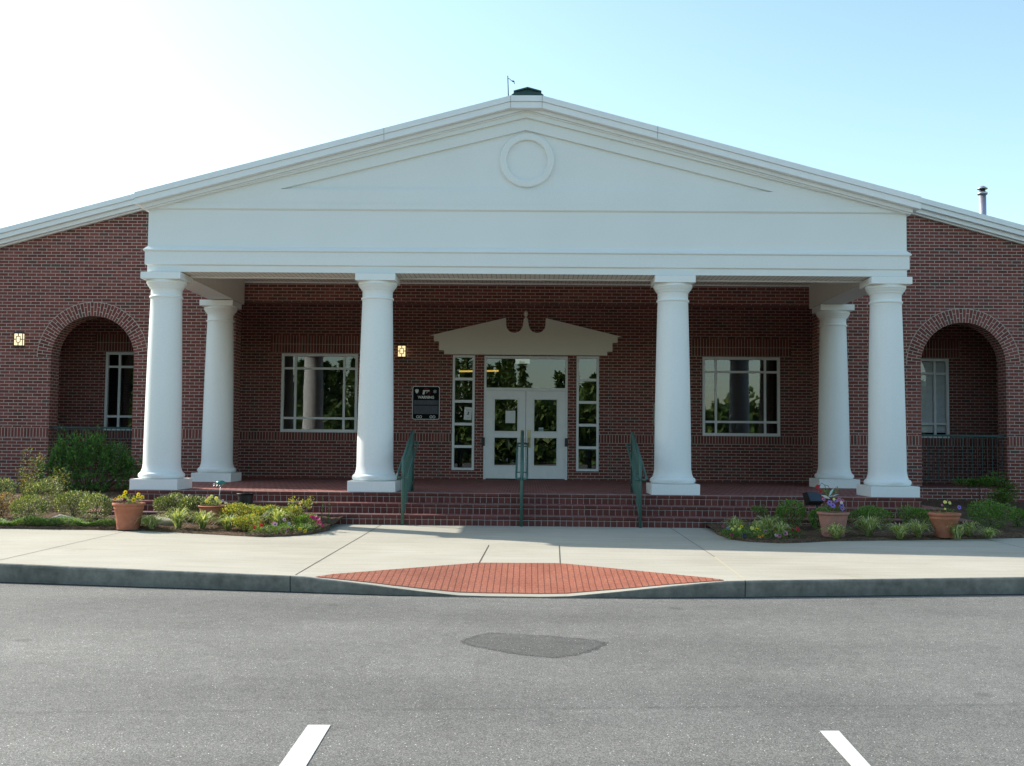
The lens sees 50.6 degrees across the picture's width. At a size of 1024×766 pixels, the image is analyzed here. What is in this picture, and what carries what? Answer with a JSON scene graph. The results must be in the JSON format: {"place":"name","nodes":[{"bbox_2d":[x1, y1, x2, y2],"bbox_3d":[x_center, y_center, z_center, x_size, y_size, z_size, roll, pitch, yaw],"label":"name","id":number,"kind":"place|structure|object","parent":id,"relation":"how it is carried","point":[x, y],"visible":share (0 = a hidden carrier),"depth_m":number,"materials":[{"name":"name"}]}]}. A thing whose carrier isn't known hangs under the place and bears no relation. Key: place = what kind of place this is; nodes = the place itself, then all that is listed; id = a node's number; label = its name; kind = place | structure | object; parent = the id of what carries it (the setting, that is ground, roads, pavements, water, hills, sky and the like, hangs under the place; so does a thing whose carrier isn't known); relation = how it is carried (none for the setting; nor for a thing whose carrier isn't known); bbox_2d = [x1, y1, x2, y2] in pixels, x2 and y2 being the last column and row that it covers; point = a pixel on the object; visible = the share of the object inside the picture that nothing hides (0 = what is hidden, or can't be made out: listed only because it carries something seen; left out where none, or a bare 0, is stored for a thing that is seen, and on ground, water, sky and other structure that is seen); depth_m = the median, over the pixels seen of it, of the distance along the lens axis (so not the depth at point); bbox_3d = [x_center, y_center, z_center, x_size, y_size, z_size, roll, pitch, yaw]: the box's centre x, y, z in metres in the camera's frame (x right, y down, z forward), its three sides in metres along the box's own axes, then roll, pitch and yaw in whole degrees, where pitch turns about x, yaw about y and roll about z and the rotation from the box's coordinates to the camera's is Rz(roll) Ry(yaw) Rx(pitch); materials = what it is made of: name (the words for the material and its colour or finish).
{"place":"outdoors","nodes":[
{"label":"outdoors","id":0,"kind":"place"},
{"bbox_2d":[0,582,1023,765],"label":"road","id":1,"kind":"structure","parent":0,"point":[90,675],"depth_m":7.06,"materials":[{"name":"asphalt"}]},
{"bbox_2d":[279,725,329,765],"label":"parking line","id":2,"kind":"object","parent":1,"relation":"on","point":[305,742],"visible":1,"depth_m":5.47,"materials":[{"name":"paint"}]},
{"bbox_2d":[3,582,1011,598],"bbox_3d":[0.080,2.191,11.696,80.000,0.001,1.822,0,-3,1],"label":"gutter seam","id":3,"kind":"object","parent":1,"relation":"on","point":[511,597],"visible":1,"depth_m":11.09,"materials":[{"name":"concrete"}]},
{"bbox_2d":[0,563,1023,597],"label":"kerb","id":4,"kind":"structure","parent":1,"relation":"on","point":[31,573],"depth_m":11.19,"materials":[{"name":"concrete"}]},
{"bbox_2d":[461,633,608,657],"bbox_3d":[0.133,2.006,8.318,1.152,0.001,0.911,-1,-3,24],"label":"asphalt patch","id":5,"kind":"object","parent":1,"relation":"on","point":[543,646],"visible":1,"depth_m":8.32,"materials":[{"name":"asphalt"}]},
{"bbox_2d":[820,731,870,765],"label":"parking line","id":6,"kind":"object","parent":1,"relation":"on","point":[841,744],"visible":1,"depth_m":5.52,"materials":[{"name":"paint"}]},
{"bbox_2d":[0,524,1023,596],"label":"sidewalk","id":7,"kind":"structure","parent":0,"point":[646,549],"depth_m":13.40,"materials":[{"name":"concrete"}]},
{"bbox_2d":[0,482,342,536],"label":"mulch bed","id":8,"kind":"object","parent":7,"relation":"on","point":[112,492],"visible":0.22,"depth_m":16.21,"materials":[{"name":"brown wood"}]},
{"bbox_2d":[0,477,16,502],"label":"shrub","id":9,"kind":"object","parent":8,"relation":"on","point":[11,487],"visible":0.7,"depth_m":18.18,"materials":[{"name":"green plant"}]},
{"bbox_2d":[0,491,18,517],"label":"shrub","id":10,"kind":"object","parent":8,"relation":"on","point":[5,504],"visible":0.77,"depth_m":16.99,"materials":[{"name":"green plant"}]},
{"bbox_2d":[8,494,51,519],"bbox_3d":[-7.331,1.915,16.482,0.590,0.490,0.755,0,-3,1],"label":"shrub","id":11,"kind":"object","parent":8,"relation":"on","point":[15,506],"visible":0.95,"depth_m":16.36,"materials":[{"name":"green plant"}]},
{"bbox_2d":[17,448,45,496],"bbox_3d":[-8.647,1.656,19.467,0.522,0.983,0.363,-1,-3,20],"label":"nandina","id":12,"kind":"object","parent":8,"relation":"on","point":[28,477],"visible":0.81,"depth_m":19.47,"materials":[{"name":"green plant"}]},
{"bbox_2d":[21,476,63,507],"bbox_3d":[-7.963,1.865,18.372,0.641,0.581,0.698,-1,-3,20],"label":"shrub","id":13,"kind":"object","parent":8,"relation":"on","point":[36,486],"visible":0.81,"depth_m":18.28,"materials":[{"name":"green plant"}]},
{"bbox_2d":[47,467,71,504],"bbox_3d":[-7.865,1.796,18.741,0.439,0.717,0.316,0,-3,1],"label":"nandina","id":14,"kind":"object","parent":8,"relation":"on","point":[56,473],"visible":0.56,"depth_m":18.77,"materials":[{"name":"green plant"}]},
{"bbox_2d":[51,490,90,517],"bbox_3d":[-6.876,1.912,16.981,0.658,0.502,0.500,0,-3,1],"label":"shrub","id":15,"kind":"object","parent":8,"relation":"on","point":[73,503],"visible":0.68,"depth_m":16.90,"materials":[{"name":"green plant"}]},
{"bbox_2d":[0,515,147,525],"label":"ground cover","id":16,"kind":"object","parent":8,"relation":"on","point":[48,521],"visible":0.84,"depth_m":16.11,"materials":[{"name":"plant"}]},
{"bbox_2d":[33,423,142,492],"bbox_3d":[-8.237,1.470,21.184,2.342,1.406,1.377,0,-3,1],"label":"bush","id":17,"kind":"object","parent":8,"relation":"on","point":[70,454],"visible":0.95,"depth_m":21.12,"materials":[{"name":"green plant"}]},
{"bbox_2d":[77,490,112,521],"bbox_3d":[-6.311,1.892,16.404,0.492,0.543,0.722,0,-3,1],"label":"shrub","id":18,"kind":"object","parent":8,"relation":"on","point":[96,497],"visible":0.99,"depth_m":16.41,"materials":[{"name":"green plant"}]},
{"bbox_2d":[112,502,145,529],"bbox_3d":[-5.657,1.962,15.984,0.474,0.385,0.474,0,-3,1],"label":"flower pot","id":19,"kind":"object","parent":8,"relation":"on","point":[126,514],"visible":0.98,"depth_m":15.82,"materials":[{"name":"ceramic"}]},
{"bbox_2d":[114,490,143,503],"bbox_3d":[-5.646,1.705,15.995,0.473,0.252,0.442,0,-3,1],"label":"pansy","id":20,"kind":"object","parent":19,"relation":"in","point":[125,497],"visible":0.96,"depth_m":15.92,"materials":[{"name":"yellow plant"}]},
{"bbox_2d":[133,514,170,528],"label":"liriope","id":21,"kind":"object","parent":8,"relation":"on","point":[151,521],"visible":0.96,"depth_m":15.87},
{"bbox_2d":[147,517,173,524],"bbox_3d":[-5.311,2.113,16.345,0.446,0.180,0.188,0,-3,1],"label":"stone","id":22,"kind":"object","parent":8,"relation":"on","point":[166,522],"visible":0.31,"depth_m":16.31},
{"bbox_2d":[151,492,185,517],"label":"shrub","id":23,"kind":"object","parent":8,"relation":"on","point":[170,498],"visible":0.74,"depth_m":16.89,"materials":[{"name":"green plant"}]},
{"bbox_2d":[159,507,199,528],"bbox_3d":[-4.886,1.984,15.930,0.665,0.322,0.736,0,-3,1],"label":"liriope","id":24,"kind":"object","parent":8,"relation":"on","point":[178,518],"visible":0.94,"depth_m":15.89,"materials":[{"name":"plant"}]},
{"bbox_2d":[177,494,211,521],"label":"shrub","id":25,"kind":"object","parent":8,"relation":"on","point":[196,499],"visible":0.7,"depth_m":16.75,"materials":[{"name":"green plant"}]},
{"bbox_2d":[188,510,219,527],"bbox_3d":[-4.571,2.010,16.006,0.610,0.277,0.705,0,-3,1],"label":"liriope","id":26,"kind":"object","parent":8,"relation":"on","point":[203,518],"visible":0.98,"depth_m":15.96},
{"bbox_2d":[198,505,227,524],"bbox_3d":[-4.554,2.013,16.535,0.476,0.285,0.476,0,-3,1],"label":"flower pot","id":27,"kind":"object","parent":8,"relation":"on","point":[212,508],"visible":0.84,"depth_m":16.37,"materials":[{"name":"ceramic"}]},
{"bbox_2d":[202,494,226,505],"bbox_3d":[-4.525,1.819,16.551,0.387,0.241,0.329,-1,-3,21],"label":"pansy","id":28,"kind":"object","parent":27,"relation":"in","point":[216,499],"visible":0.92,"depth_m":16.49,"materials":[{"name":"yellow plant"}]},
{"bbox_2d":[213,480,225,505],"bbox_3d":[-4.468,1.701,16.521,0.193,0.432,0.157,0,-3,1],"label":"garden ornament","id":29,"kind":"object","parent":27,"relation":"in","point":[220,482],"visible":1,"depth_m":16.50,"materials":[{"name":"metal"}]},
{"bbox_2d":[210,514,244,529],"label":"liriope","id":30,"kind":"object","parent":8,"relation":"on","point":[227,521],"visible":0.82,"depth_m":15.83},
{"bbox_2d":[219,502,261,524],"bbox_3d":[-4.120,1.994,16.470,0.743,0.378,0.771,0,-3,1],"label":"shrub","id":31,"kind":"object","parent":8,"relation":"on","point":[240,507],"visible":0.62,"depth_m":16.39,"materials":[{"name":"green plant"}]},
{"bbox_2d":[237,493,253,517],"bbox_3d":[-4.252,1.958,17.265,0.276,0.405,0.276,0,-3,1],"label":"flower pot","id":32,"kind":"object","parent":8,"relation":"on","point":[245,498],"visible":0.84,"depth_m":17.17,"materials":[{"name":"black plastic"}]},
{"bbox_2d":[232,513,262,531],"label":"shrub","id":33,"kind":"object","parent":8,"relation":"on","point":[240,521],"visible":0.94,"depth_m":15.71,"materials":[{"name":"green plant"}]},
{"bbox_2d":[247,524,269,533],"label":"pansy","id":34,"kind":"object","parent":8,"relation":"on","point":[260,526],"visible":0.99,"depth_m":15.30,"materials":[{"name":"green plant"}]},
{"bbox_2d":[243,503,284,525],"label":"shrub","id":35,"kind":"object","parent":8,"relation":"on","point":[264,509],"visible":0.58,"depth_m":16.24,"materials":[{"name":"green plant"}]},
{"bbox_2d":[259,523,278,532],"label":"pansy","id":36,"kind":"object","parent":8,"relation":"on","point":[266,525],"visible":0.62,"depth_m":15.54,"materials":[{"name":"green plant"}]},
{"bbox_2d":[266,521,284,534],"bbox_3d":[-3.365,2.070,15.428,0.336,0.204,0.328,0,-3,1],"label":"pansy","id":37,"kind":"object","parent":8,"relation":"on","point":[274,524],"visible":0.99,"depth_m":15.38,"materials":[{"name":"green plant"}]},
{"bbox_2d":[261,507,295,525],"bbox_3d":[-3.486,1.984,16.076,0.681,0.350,0.746,0,-3,1],"label":"liriope","id":38,"kind":"object","parent":8,"relation":"on","point":[277,516],"visible":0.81,"depth_m":15.99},
{"bbox_2d":[277,518,294,529],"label":"pansy","id":39,"kind":"object","parent":8,"relation":"on","point":[284,522],"visible":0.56,"depth_m":15.78,"materials":[{"name":"green plant"}]},
{"bbox_2d":[276,524,296,533],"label":"pansy","id":40,"kind":"object","parent":8,"relation":"on","point":[286,527],"visible":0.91,"depth_m":15.53,"materials":[{"name":"green plant"}]},
{"bbox_2d":[275,505,303,524],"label":"shrub","id":41,"kind":"object","parent":8,"relation":"on","point":[290,515],"visible":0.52,"depth_m":16.35,"materials":[{"name":"green plant"}]},
{"bbox_2d":[287,495,316,521],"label":"shrub","id":42,"kind":"object","parent":8,"relation":"on","point":[310,502],"visible":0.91,"depth_m":16.35,"materials":[{"name":"green plant"}]},
{"bbox_2d":[294,520,311,528],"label":"pansy","id":43,"kind":"object","parent":8,"relation":"on","point":[301,524],"visible":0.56,"depth_m":15.89,"materials":[{"name":"green plant"}]},
{"bbox_2d":[292,523,314,532],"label":"pansy","id":44,"kind":"object","parent":8,"relation":"on","point":[303,526],"visible":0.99,"depth_m":15.62,"materials":[{"name":"green plant"}]},
{"bbox_2d":[293,513,317,528],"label":"shrub","id":45,"kind":"object","parent":8,"relation":"on","point":[300,518],"visible":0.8,"depth_m":15.94,"materials":[{"name":"green plant"}]},
{"bbox_2d":[308,515,323,529],"bbox_3d":[-2.875,2.037,15.806,0.221,0.238,0.224,2,-3,-20],"label":"dianthus","id":46,"kind":"object","parent":8,"relation":"on","point":[316,518],"visible":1,"depth_m":15.78,"materials":[{"name":"pink plant"}]},
{"bbox_2d":[3,486,1021,540],"bbox_3d":[0.192,2.171,18.784,19.083,0.407,7.616,0,-3,1],"label":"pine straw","id":47,"kind":"object","parent":8,"relation":"on","point":[710,526],"visible":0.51,"depth_m":15.95,"materials":[{"name":"plant"}]},
{"bbox_2d":[316,563,722,592],"bbox_3d":[0.080,2.085,11.648,4.160,0.154,1.400,0,-3,1],"label":"kerb ramp mat","id":48,"kind":"object","parent":7,"relation":"on","point":[521,577],"visible":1,"depth_m":11.41,"materials":[{"name":"brick"}]},
{"bbox_2d":[704,500,1023,542],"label":"mulch bed","id":49,"kind":"object","parent":7,"relation":"on","point":[1004,532],"visible":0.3,"depth_m":16.38,"materials":[{"name":"brown wood"}]},
{"bbox_2d":[718,525,737,536],"bbox_3d":[3.144,2.147,15.706,0.318,0.188,0.318,0,-3,1],"label":"pansy","id":50,"kind":"object","parent":49,"relation":"on","point":[726,530],"visible":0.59,"depth_m":15.69,"materials":[{"name":"green plant"}]},
{"bbox_2d":[719,528,740,538],"bbox_3d":[3.133,2.152,15.486,0.350,0.183,0.332,0,-3,1],"label":"pansy","id":51,"kind":"object","parent":49,"relation":"on","point":[731,534],"visible":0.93,"depth_m":15.44,"materials":[{"name":"green plant"}]},
{"bbox_2d":[721,515,749,533],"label":"liriope","id":52,"kind":"object","parent":49,"relation":"on","point":[736,522],"visible":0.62,"depth_m":15.97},
{"bbox_2d":[727,525,746,536],"bbox_3d":[3.224,2.148,15.627,0.345,0.198,0.314,0,-3,1],"label":"pansy","id":53,"kind":"object","parent":49,"relation":"on","point":[734,527],"visible":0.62,"depth_m":15.59,"materials":[{"name":"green plant"}]},
{"bbox_2d":[734,528,754,538],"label":"pansy","id":54,"kind":"object","parent":49,"relation":"on","point":[743,535],"visible":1,"depth_m":15.31,"materials":[{"name":"green plant"}]},
{"bbox_2d":[745,526,762,536],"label":"pansy","id":55,"kind":"object","parent":49,"relation":"on","point":[752,528],"visible":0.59,"depth_m":15.58,"materials":[{"name":"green plant"}]},
{"bbox_2d":[750,504,768,520],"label":"shrub","id":56,"kind":"object","parent":49,"relation":"on","point":[758,510],"visible":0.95,"depth_m":16.81,"materials":[{"name":"green plant"}]},
{"bbox_2d":[749,530,771,538],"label":"pansy","id":57,"kind":"object","parent":49,"relation":"on","point":[758,533],"visible":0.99,"depth_m":15.25,"materials":[{"name":"green plant"}]},
{"bbox_2d":[749,520,772,532],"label":"liriope","id":58,"kind":"object","parent":49,"relation":"on","point":[758,524],"visible":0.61,"depth_m":15.78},
{"bbox_2d":[754,527,772,537],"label":"pansy","id":59,"kind":"object","parent":49,"relation":"on","point":[764,530],"visible":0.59,"depth_m":15.50,"materials":[{"name":"green plant"}]},
{"bbox_2d":[751,515,784,530],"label":"liriope","id":60,"kind":"object","parent":49,"relation":"on","point":[768,520],"visible":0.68,"depth_m":16.36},
{"bbox_2d":[766,528,783,537],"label":"pansy","id":61,"kind":"object","parent":49,"relation":"on","point":[775,530],"visible":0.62,"depth_m":15.53,"materials":[{"name":"green plant"}]},
{"bbox_2d":[763,521,796,537],"bbox_3d":[3.857,2.097,15.610,0.500,0.255,0.486,2,-3,-18],"label":"liriope","id":62,"kind":"object","parent":49,"relation":"on","point":[780,527],"visible":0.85,"depth_m":15.56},
{"bbox_2d":[772,531,792,539],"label":"pansy","id":63,"kind":"object","parent":49,"relation":"on","point":[779,534],"visible":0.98,"depth_m":15.19,"materials":[{"name":"green plant"}]},
{"bbox_2d":[774,498,806,526],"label":"shrub","id":64,"kind":"object","parent":49,"relation":"on","point":[781,510],"visible":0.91,"depth_m":16.80,"materials":[{"name":"green plant"}]},
{"bbox_2d":[788,526,803,537],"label":"pansy","id":65,"kind":"object","parent":49,"relation":"on","point":[796,530],"visible":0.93,"depth_m":15.60,"materials":[{"name":"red plant"}]},
{"bbox_2d":[802,492,823,526],"bbox_3d":[4.722,2.000,16.960,0.285,0.585,0.270,0,-3,1],"label":"floodlight","id":66,"kind":"object","parent":49,"relation":"on","point":[812,498],"visible":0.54,"depth_m":16.90,"materials":[{"name":"green paint"}]},
{"bbox_2d":[806,507,828,529],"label":"shrub","id":67,"kind":"object","parent":49,"relation":"on","point":[812,513],"visible":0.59,"depth_m":16.56,"materials":[{"name":"green plant"}]},
{"bbox_2d":[817,511,849,536],"bbox_3d":[4.691,2.062,15.821,0.464,0.355,0.464,0,-3,1],"label":"flower pot","id":68,"kind":"object","parent":49,"relation":"on","point":[827,518],"visible":0.86,"depth_m":15.68,"materials":[{"name":"orange ceramic"}]},
{"bbox_2d":[815,483,838,511],"bbox_3d":[4.612,1.714,15.866,0.350,0.504,0.171,0,-3,1],"label":"garden ornament","id":69,"kind":"object","parent":68,"relation":"in","point":[817,486],"visible":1,"depth_m":15.85,"materials":[{"name":"grey metal"}]},
{"bbox_2d":[819,498,846,512],"bbox_3d":[4.704,1.813,15.844,0.390,0.281,0.387,3,-4,-34],"label":"pansy","id":70,"kind":"object","parent":68,"relation":"in","point":[832,505],"visible":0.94,"depth_m":15.76,"materials":[{"name":"purple plant"}]},
{"bbox_2d":[816,522,852,537],"bbox_3d":[4.640,2.108,15.496,0.605,0.241,0.604,2,-4,-32],"label":"liriope","id":71,"kind":"object","parent":49,"relation":"on","point":[835,531],"visible":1,"depth_m":15.43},
{"bbox_2d":[848,513,890,535],"bbox_3d":[5.210,2.066,15.816,0.708,0.351,0.733,2,-4,-28],"label":"liriope","id":72,"kind":"object","parent":49,"relation":"on","point":[869,526],"visible":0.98,"depth_m":15.78,"materials":[{"name":"plant"}]},
{"bbox_2d":[848,505,894,528],"bbox_3d":[5.526,2.090,16.776,0.641,0.428,0.752,4,-4,-44],"label":"shrub","id":73,"kind":"object","parent":49,"relation":"on","point":[865,510],"visible":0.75,"depth_m":16.70,"materials":[{"name":"green plant"}]},
{"bbox_2d":[880,522,922,538],"bbox_3d":[5.580,2.120,15.587,0.686,0.239,0.693,2,-3,-25],"label":"liriope","id":74,"kind":"object","parent":49,"relation":"on","point":[899,531],"visible":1,"depth_m":15.55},
{"bbox_2d":[894,505,935,527],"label":"shrub","id":75,"kind":"object","parent":49,"relation":"on","point":[917,510],"visible":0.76,"depth_m":16.82,"materials":[{"name":"green plant"}]},
{"bbox_2d":[903,519,938,536],"bbox_3d":[5.934,2.107,15.797,0.655,0.283,0.674,-1,-3,18],"label":"liriope","id":76,"kind":"object","parent":49,"relation":"on","point":[918,529],"visible":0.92,"depth_m":15.75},
{"bbox_2d":[927,512,960,537],"bbox_3d":[6.322,2.075,15.835,0.464,0.355,0.464,0,-3,1],"label":"flower pot","id":77,"kind":"object","parent":49,"relation":"on","point":[943,521],"visible":0.96,"depth_m":15.70,"materials":[{"name":"ceramic"}]},
{"bbox_2d":[931,500,960,513],"bbox_3d":[6.322,1.845,15.862,0.360,0.262,0.359,3,-4,-33],"label":"pansy","id":78,"kind":"object","parent":77,"relation":"in","point":[949,502],"visible":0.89,"depth_m":15.80,"materials":[{"name":"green plant"}]},
{"bbox_2d":[946,523,970,538],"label":"liriope","id":79,"kind":"object","parent":49,"relation":"on","point":[957,533],"visible":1,"depth_m":15.59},
{"bbox_2d":[960,520,980,535],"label":"liriope","id":80,"kind":"object","parent":49,"relation":"on","point":[971,530],"visible":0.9,"depth_m":15.91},
{"bbox_2d":[951,474,1000,503],"bbox_3d":[9.205,2.138,21.495,1.021,0.649,0.560,0,-3,1],"label":"nandina","id":81,"kind":"object","parent":49,"relation":"on","point":[982,480],"visible":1,"depth_m":21.44,"materials":[{"name":"green plant"}]},
{"bbox_2d":[974,526,999,537],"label":"liriope","id":82,"kind":"object","parent":49,"relation":"on","point":[987,532],"visible":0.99,"depth_m":15.75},
{"bbox_2d":[963,499,1017,528],"bbox_3d":[7.489,2.068,16.945,0.814,0.514,0.647,0,-3,1],"label":"shrub","id":83,"kind":"object","parent":49,"relation":"on","point":[996,512],"visible":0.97,"depth_m":16.89,"materials":[{"name":"green plant"}]},
{"bbox_2d":[984,488,1017,508],"bbox_3d":[9.326,2.212,20.671,0.648,0.457,0.464,0,-3,1],"label":"nandina","id":84,"kind":"object","parent":49,"relation":"on","point":[1001,496],"visible":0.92,"depth_m":20.64,"materials":[{"name":"green plant"}]},
{"bbox_2d":[988,471,1019,503],"bbox_3d":[9.859,2.111,21.672,0.661,0.718,0.537,0,-3,1],"label":"nandina","id":85,"kind":"object","parent":49,"relation":"on","point":[1005,486],"visible":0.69,"depth_m":21.64,"materials":[{"name":"green plant"}]},
{"bbox_2d":[1008,507,1023,526],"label":"shrub","id":86,"kind":"object","parent":49,"relation":"on","point":[1021,511],"visible":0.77,"depth_m":17.33,"materials":[{"name":"green plant"}]},
{"bbox_2d":[0,0,1023,227],"label":"sky","id":87,"kind":"structure","parent":0,"point":[101,100],"materials":[{"name":"blue"}]},
{"label":"ground","id":88,"kind":"structure","parent":0,"visible":0},
{"bbox_2d":[0,87,1023,527],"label":"brick building","id":89,"kind":"structure","parent":88,"relation":"on","point":[586,289],"depth_m":22.63,"materials":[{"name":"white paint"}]},
{"bbox_2d":[13,332,24,346],"bbox_3d":[-10.488,-0.928,23.049,0.196,0.304,0.100,0,-3,1],"label":"wall lamp","id":90,"kind":"object","parent":89,"relation":"attached to","point":[19,339],"visible":1,"depth_m":23.01,"materials":[{"name":"glass"}]},
{"bbox_2d":[50,426,131,471],"bbox_3d":[-8.947,1.407,23.046,1.770,0.955,0.040,0,-3,1],"label":"railing","id":91,"kind":"object","parent":89,"relation":"attached to","point":[87,428],"visible":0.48,"depth_m":23.05,"materials":[{"name":"metal"}]},
{"bbox_2d":[104,352,133,430],"bbox_3d":[-8.611,0.200,25.325,1.776,1.829,0.143,0,-3,1],"label":"window","id":92,"kind":"structure","parent":89,"relation":"in","point":[118,416],"depth_m":25.32,"materials":[{"name":"white glass"}]},
{"bbox_2d":[280,353,357,432],"bbox_3d":[-4.484,0.235,25.260,1.781,1.829,0.143,0,-3,1],"label":"window","id":93,"kind":"structure","parent":89,"relation":"in","point":[307,429],"depth_m":25.24,"materials":[{"name":"white glass"}]},
{"bbox_2d":[397,344,405,357],"bbox_3d":[-2.559,-0.740,25.181,0.196,0.304,0.100,0,-3,1],"label":"wall lamp","id":94,"kind":"object","parent":89,"relation":"attached to","point":[401,350],"visible":1,"depth_m":25.14,"materials":[{"name":"glass"}]},
{"bbox_2d":[396,430,418,524],"bbox_3d":[-1.748,1.564,18.200,0.211,1.582,1.533,0,-3,1],"label":"handrail","id":95,"kind":"object","parent":89,"relation":"attached to","point":[407,471],"visible":0.97,"depth_m":17.96,"materials":[{"name":"metal"}]},
{"bbox_2d":[412,386,439,419],"bbox_3d":[-1.996,0.460,25.143,0.634,0.776,0.022,0,-3,1],"label":"warning sign","id":96,"kind":"object","parent":89,"relation":"attached to","point":[425,402],"visible":1,"depth_m":25.13,"materials":[{"name":"black metal"}]},
{"bbox_2d":[464,407,471,419],"bbox_3d":[-1.022,0.708,25.156,0.178,0.292,0.003,4,-3,1],"label":"notice","id":97,"kind":"object","parent":89,"relation":"attached to","point":[467,413],"visible":1,"depth_m":25.16,"materials":[{"name":"white paper"}]},
{"bbox_2d":[485,391,525,478],"bbox_3d":[-0.149,1.195,25.081,0.917,2.026,0.112,0,-3,1],"label":"door","id":98,"kind":"structure","parent":89,"relation":"in","point":[492,471],"depth_m":25.09,"materials":[{"name":"white paint"}]},
{"bbox_2d":[505,411,514,422],"bbox_3d":[-0.038,0.787,25.116,0.228,0.285,0.002,0,-3,1],"label":"notice","id":99,"kind":"object","parent":98,"relation":"attached to","point":[509,416],"visible":1,"depth_m":25.11,"materials":[{"name":"white paper"}]},
{"bbox_2d":[515,430,527,526],"bbox_3d":[0.166,1.580,18.170,0.211,1.582,1.533,0,-3,1],"label":"handrail","id":100,"kind":"object","parent":89,"relation":"attached to","point":[521,478],"visible":0.98,"depth_m":17.55,"materials":[{"name":"metal"}]},
{"bbox_2d":[525,391,564,478],"bbox_3d":[0.774,1.203,25.067,0.912,2.026,0.112,0,-3,1],"label":"door","id":101,"kind":"structure","parent":89,"relation":"in","point":[534,471],"depth_m":25.07,"materials":[{"name":"white paint"}]},
{"bbox_2d":[626,432,646,527],"bbox_3d":[2.076,1.597,18.140,0.211,1.582,1.533,0,-3,1],"label":"handrail","id":102,"kind":"object","parent":89,"relation":"attached to","point":[637,464],"visible":0.94,"depth_m":17.90,"materials":[{"name":"metal"}]},
{"bbox_2d":[702,357,779,436],"bbox_3d":[5.303,0.318,25.107,1.789,1.829,0.143,0,-3,1],"label":"window","id":103,"kind":"structure","parent":89,"relation":"in","point":[742,433],"depth_m":25.09,"materials":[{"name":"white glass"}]},
{"bbox_2d":[921,359,949,437],"bbox_3d":[9.189,0.352,25.046,1.781,1.829,0.143,0,-3,1],"label":"window","id":104,"kind":"structure","parent":89,"relation":"in","point":[934,423],"depth_m":25.07,"materials":[{"name":"white glass"}]},
{"bbox_2d":[922,434,1005,480],"bbox_3d":[9.470,1.565,22.757,1.770,0.955,0.040,0,-3,1],"label":"railing","id":105,"kind":"object","parent":89,"relation":"attached to","point":[962,436],"visible":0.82,"depth_m":22.75,"materials":[{"name":"metal"}]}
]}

